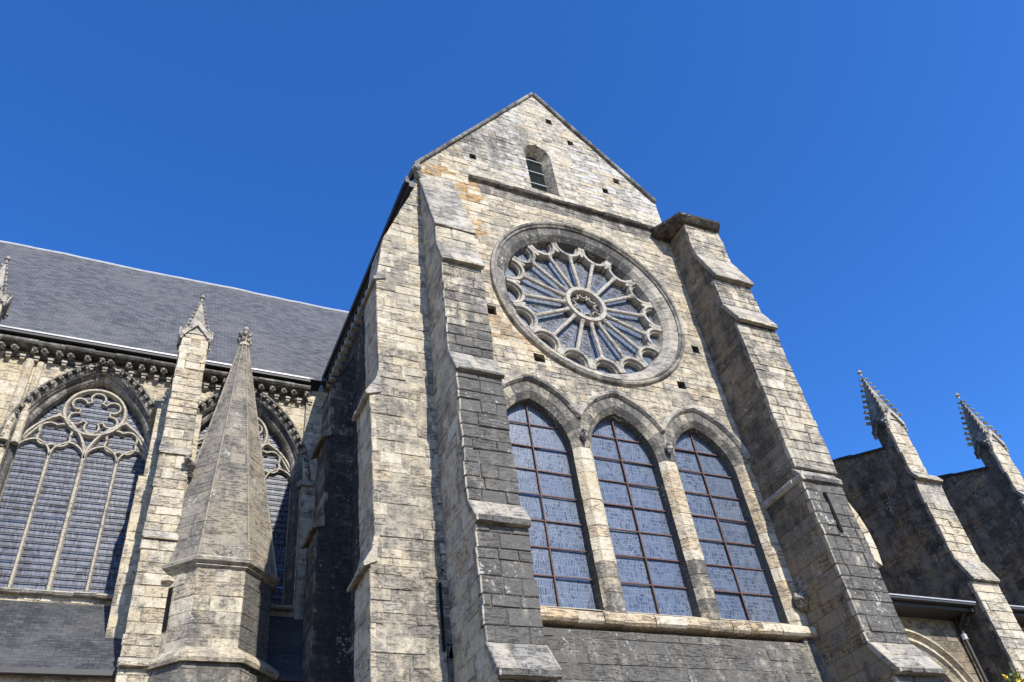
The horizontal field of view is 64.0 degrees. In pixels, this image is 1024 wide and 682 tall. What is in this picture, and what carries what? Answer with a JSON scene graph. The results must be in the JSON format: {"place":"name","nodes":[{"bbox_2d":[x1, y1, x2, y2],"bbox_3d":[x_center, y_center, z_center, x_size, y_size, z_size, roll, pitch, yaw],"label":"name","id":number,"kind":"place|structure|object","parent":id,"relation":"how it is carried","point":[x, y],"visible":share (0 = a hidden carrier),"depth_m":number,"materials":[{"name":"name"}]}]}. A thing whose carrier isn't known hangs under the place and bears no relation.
{"place":"outdoors","nodes":[
{"label":"outdoors","id":0,"kind":"place"},
{"bbox_2d":[0,0,1023,587],"label":"sky","id":1,"kind":"structure","parent":0,"point":[860,163],"materials":[{"name":"blue"}]},
{"bbox_2d":[301,92,944,681],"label":"church transept","id":2,"kind":"structure","parent":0,"point":[539,280],"depth_m":18.79,"materials":[{"name":"stone"}]},
{"bbox_2d":[524,145,558,195],"bbox_3d":[0.819,-5.321,25.797,0.940,2.320,0.345,12,-45,-22],"label":"slit window","id":3,"kind":"structure","parent":2,"relation":"in","point":[540,169],"depth_m":26.11,"materials":[{"name":"stone"}]},
{"bbox_2d":[502,374,626,612],"bbox_3d":[0.657,3.080,17.482,2.875,5.850,0.551,12,-45,-22],"label":"lancet window","id":4,"kind":"structure","parent":2,"relation":"in","point":[540,416],"depth_m":17.58,"materials":[{"name":"glass"}]},
{"bbox_2d":[489,221,684,385],"bbox_3d":[2.032,-1.008,22.397,5.920,5.920,0.640,12,-45,-22],"label":"rose window","id":5,"kind":"structure","parent":2,"relation":"in","point":[578,339],"depth_m":22.54,"materials":[{"name":"stone"}]},
{"bbox_2d":[578,390,721,619],"bbox_3d":[2.858,3.541,18.401,2.674,5.840,0.550,12,-45,-22],"label":"lancet window","id":6,"kind":"structure","parent":2,"relation":"in","point":[678,577],"depth_m":18.41,"materials":[{"name":"glass"}]},
{"bbox_2d":[662,405,808,625],"bbox_3d":[4.955,3.972,19.283,2.645,5.850,0.550,12,-45,-22],"label":"lancet window","id":7,"kind":"structure","parent":2,"relation":"in","point":[758,571],"depth_m":19.35,"materials":[{"name":"glass"}]},
{"bbox_2d":[997,668,1023,681],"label":"bush","id":8,"kind":"object","parent":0,"point":[1017,679],"depth_m":21.69,"materials":[{"name":"green plant"}]},
{"label":"ground","id":9,"kind":"structure","parent":0,"visible":0},
{"bbox_2d":[0,256,12,321],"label":"pinnacled buttress","id":10,"kind":"structure","parent":9,"relation":"on","point":[5,302],"depth_m":23.12,"materials":[{"name":"stone"}]},
{"bbox_2d":[105,295,212,681],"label":"pinnacled buttress","id":11,"kind":"structure","parent":9,"relation":"on","point":[137,611],"depth_m":20.93,"materials":[{"name":"stone"}]},
{"bbox_2d":[0,240,348,681],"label":"church nave","id":12,"kind":"structure","parent":9,"relation":"on","point":[88,354],"depth_m":24.54,"materials":[{"name":"stone"}]},
{"bbox_2d":[0,361,156,600],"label":"window","id":13,"kind":"structure","parent":12,"relation":"in","point":[120,447],"depth_m":22.94,"materials":[{"name":"glass"}]},
{"bbox_2d":[195,387,312,611],"bbox_3d":[-8.319,4.446,24.655,4.450,7.611,0.798,12,-45,-22],"label":"window","id":14,"kind":"structure","parent":12,"relation":"in","point":[277,430],"depth_m":25.70,"materials":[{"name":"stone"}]},
{"bbox_2d":[128,327,279,681],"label":"stair turret","id":15,"kind":"object","parent":9,"relation":"on","point":[222,581],"visible":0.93,"depth_m":19.87,"materials":[{"name":"stone"}]},
{"bbox_2d":[162,587,172,631],"bbox_3d":[-7.957,6.189,18.909,0.092,1.050,0.092,12,-45,-22],"label":"slit window","id":16,"kind":"structure","parent":15,"relation":"in","point":[170,590],"depth_m":18.90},
{"bbox_2d":[832,370,1023,681],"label":"pinnacled buttress","id":17,"kind":"structure","parent":9,"relation":"on","point":[909,518],"depth_m":26.45,"materials":[{"name":"stone"}]},
{"bbox_2d":[889,593,1023,681],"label":"church choir","id":18,"kind":"structure","parent":9,"relation":"on","point":[935,632],"depth_m":23.52,"materials":[{"name":"stone"}]},
{"bbox_2d":[905,629,974,681],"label":"window","id":19,"kind":"structure","parent":18,"relation":"in","point":[954,672],"depth_m":23.07,"materials":[{"name":"stone"}]},
{"bbox_2d":[924,393,1023,605],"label":"pinnacled buttress","id":20,"kind":"structure","parent":9,"relation":"on","point":[986,502],"depth_m":29.73,"materials":[{"name":"stone"}]}
]}

